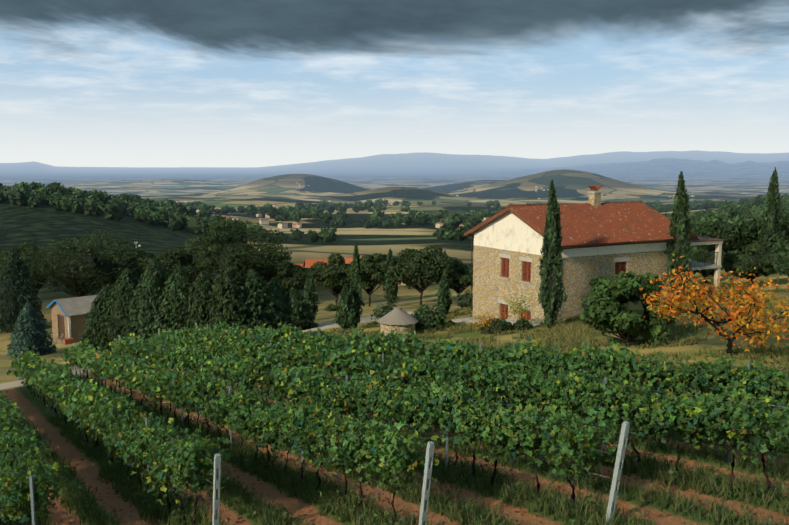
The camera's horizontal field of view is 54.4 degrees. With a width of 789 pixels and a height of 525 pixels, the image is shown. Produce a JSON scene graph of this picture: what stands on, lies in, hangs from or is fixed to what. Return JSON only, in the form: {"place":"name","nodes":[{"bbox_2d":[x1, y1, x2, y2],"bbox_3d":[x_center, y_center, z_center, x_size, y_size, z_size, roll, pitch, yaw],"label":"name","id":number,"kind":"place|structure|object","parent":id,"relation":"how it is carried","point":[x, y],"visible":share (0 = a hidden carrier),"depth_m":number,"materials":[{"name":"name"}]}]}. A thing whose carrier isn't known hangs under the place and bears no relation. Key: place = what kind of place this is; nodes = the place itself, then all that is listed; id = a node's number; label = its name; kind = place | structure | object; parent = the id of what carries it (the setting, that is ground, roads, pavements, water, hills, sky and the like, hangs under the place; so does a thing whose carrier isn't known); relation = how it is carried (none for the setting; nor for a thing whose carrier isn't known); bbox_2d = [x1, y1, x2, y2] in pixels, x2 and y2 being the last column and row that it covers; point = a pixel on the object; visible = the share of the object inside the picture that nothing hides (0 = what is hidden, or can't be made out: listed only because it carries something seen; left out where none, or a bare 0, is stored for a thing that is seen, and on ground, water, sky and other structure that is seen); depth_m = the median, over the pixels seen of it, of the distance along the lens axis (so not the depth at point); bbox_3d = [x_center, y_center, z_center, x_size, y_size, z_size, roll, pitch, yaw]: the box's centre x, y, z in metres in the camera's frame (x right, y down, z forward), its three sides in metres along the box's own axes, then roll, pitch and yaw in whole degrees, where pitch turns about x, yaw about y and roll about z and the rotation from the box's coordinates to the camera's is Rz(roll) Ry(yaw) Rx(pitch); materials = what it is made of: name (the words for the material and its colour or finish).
{"place":"outdoors","nodes":[
{"label":"outdoors","id":0,"kind":"place"},
{"bbox_2d":[0,150,788,524],"bbox_3d":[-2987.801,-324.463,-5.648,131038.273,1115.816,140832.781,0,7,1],"label":"ground","id":1,"kind":"structure","parent":0,"point":[452,182],"depth_m":742.71,"materials":[{"name":"green plant"}]},
{"bbox_2d":[0,251,56,358],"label":"spruce trees","id":2,"kind":"object","parent":1,"relation":"on","point":[22,320],"visible":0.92,"depth_m":93.56,"materials":[{"name":"green plant"}]},
{"bbox_2d":[51,334,73,345],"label":"shed clutter","id":3,"kind":"object","parent":1,"relation":"on","point":[67,341],"visible":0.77,"depth_m":79.75,"materials":[{"name":"brown wood"}]},
{"bbox_2d":[46,295,97,342],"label":"shed","id":4,"kind":"structure","parent":1,"relation":"on","point":[68,316],"depth_m":82.52,"materials":[{"name":"beige"}]},
{"bbox_2d":[79,259,318,351],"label":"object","id":5,"kind":"object","parent":1,"relation":"on","point":[150,301],"visible":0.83,"depth_m":60.61,"materials":[{"name":"green plant"}]},
{"bbox_2d":[304,266,319,319],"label":"cypress tree","id":6,"kind":"object","parent":1,"relation":"on","point":[311,296],"visible":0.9,"depth_m":72.93,"materials":[{"name":"green plant"}]},
{"bbox_2d":[333,282,359,329],"bbox_3d":[-3.508,3.474,58.209,1.916,3.996,1.942,4,8,32],"label":"cypress tree","id":7,"kind":"object","parent":1,"relation":"on","point":[346,316],"visible":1,"depth_m":57.85,"materials":[{"name":"green plant"}]},
{"bbox_2d":[294,258,404,285],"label":"distant houses","id":8,"kind":"structure","parent":1,"relation":"on","point":[308,263],"depth_m":126.94,"materials":[{"name":"orange"}]},
{"bbox_2d":[349,241,364,326],"bbox_3d":[-2.881,1.862,59.081,1.286,7.076,1.221,0,7,1],"label":"cypress tree","id":9,"kind":"object","parent":1,"relation":"on","point":[355,284],"visible":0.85,"depth_m":58.79,"materials":[{"name":"green plant"}]},
{"bbox_2d":[6,323,749,524],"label":"vineyard posts","id":10,"kind":"object","parent":1,"relation":"on","point":[622,444],"visible":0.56,"depth_m":13.68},
{"bbox_2d":[381,248,399,305],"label":"cypress tree","id":11,"kind":"object","parent":1,"relation":"on","point":[391,290],"visible":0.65,"depth_m":80.30,"materials":[{"name":"green plant"}]},
{"bbox_2d":[0,321,788,523],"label":"grapevines","id":12,"kind":"object","parent":1,"relation":"on","point":[161,455],"visible":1,"depth_m":18.84,"materials":[{"name":"green plant"}]},
{"bbox_2d":[18,389,782,524],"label":"vineyard grapes","id":13,"kind":"object","parent":12,"relation":"attached to","point":[183,499],"visible":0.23,"depth_m":15.93,"materials":[{"name":"purple food"}]},
{"bbox_2d":[0,302,788,524],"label":"grass and weeds","id":14,"kind":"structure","parent":1,"relation":"on","point":[479,480],"depth_m":17.16,"materials":[{"name":"green plant"}]},
{"bbox_2d":[0,214,788,305],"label":"oak trees","id":15,"kind":"object","parent":1,"relation":"on","point":[85,269],"visible":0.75,"depth_m":101.13,"materials":[{"name":"green plant"}]},
{"bbox_2d":[0,181,788,242],"bbox_3d":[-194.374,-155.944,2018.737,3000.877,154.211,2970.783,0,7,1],"label":"valley trees","id":16,"kind":"object","parent":1,"relation":"on","point":[173,215],"visible":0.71,"depth_m":1060.88,"materials":[{"name":"green plant"}]},
{"bbox_2d":[1,329,788,524],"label":"grapevine trunks","id":17,"kind":"object","parent":1,"relation":"on","point":[573,496],"visible":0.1,"depth_m":16.95,"materials":[{"name":"brown wood"}]},
{"bbox_2d":[377,307,417,336],"bbox_3d":[0.217,4.139,49.980,2.706,2.470,2.706,0,7,1],"label":"stone hut","id":18,"kind":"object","parent":1,"relation":"on","point":[399,319],"depth_m":49.16,"materials":[{"name":"grey stone"}]},
{"bbox_2d":[128,182,714,228],"bbox_3d":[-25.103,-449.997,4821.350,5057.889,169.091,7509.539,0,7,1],"label":"valley farmsteads","id":19,"kind":"structure","parent":1,"relation":"on","point":[299,224],"depth_m":1390.50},
{"bbox_2d":[324,288,532,334],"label":"shrubs","id":20,"kind":"object","parent":1,"relation":"on","point":[429,318],"visible":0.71,"depth_m":50.70,"materials":[{"name":"green plant"}]},
{"bbox_2d":[435,268,452,314],"bbox_3d":[3.882,2.484,60.815,1.298,4.251,1.433,-4,8,-31],"label":"cypress tree","id":21,"kind":"object","parent":1,"relation":"on","point":[443,294],"visible":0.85,"depth_m":60.45,"materials":[{"name":"green plant"}]},
{"bbox_2d":[468,291,540,333],"bbox_3d":[6.422,3.100,45.485,4.475,2.894,3.048,0,7,1],"label":"shrub","id":22,"kind":"object","parent":1,"relation":"on","point":[516,312],"visible":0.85,"depth_m":45.22,"materials":[{"name":"plant"}]},
{"bbox_2d":[537,179,567,328],"bbox_3d":[9.146,-0.328,44.454,1.744,9.022,1.691,0,7,1],"label":"cypress tree","id":23,"kind":"object","parent":1,"relation":"on","point":[551,298],"visible":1,"depth_m":44.18,"materials":[{"name":"green plant"}]},
{"bbox_2d":[452,185,724,325],"bbox_3d":[13.681,-0.240,54.747,16.739,10.477,10.548,-4,8,-29],"label":"farmhouse","id":24,"kind":"object","parent":1,"relation":"on","point":[609,240],"visible":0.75,"depth_m":51.31,"materials":[{"name":"stone"}]},
{"bbox_2d":[580,270,676,346],"bbox_3d":[10.258,2.166,34.459,5.092,3.880,3.573,-4,8,-31],"label":"bush","id":25,"kind":"object","parent":1,"relation":"on","point":[616,304],"visible":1,"depth_m":33.51,"materials":[{"name":"green plant"}]},
{"bbox_2d":[664,171,692,300],"bbox_3d":[19.130,-1.547,51.560,2.079,9.143,1.901,0,7,1],"label":"cypress tree","id":26,"kind":"object","parent":1,"relation":"on","point":[680,225],"visible":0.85,"depth_m":51.17,"materials":[{"name":"green plant"}]},
{"bbox_2d":[639,254,788,356],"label":"autumn tree","id":27,"kind":"object","parent":1,"relation":"on","point":[735,320],"visible":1,"depth_m":28.87,"materials":[{"name":"orange plant"}]},
{"bbox_2d":[756,167,782,274],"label":"cypress tree","id":28,"kind":"object","parent":1,"relation":"on","point":[769,241],"visible":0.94,"depth_m":66.94,"materials":[{"name":"green plant"}]},
{"bbox_2d":[0,0,788,166],"label":"sky","id":29,"kind":"structure","parent":0,"point":[84,83],"materials":[{"name":"blue"}]}
]}

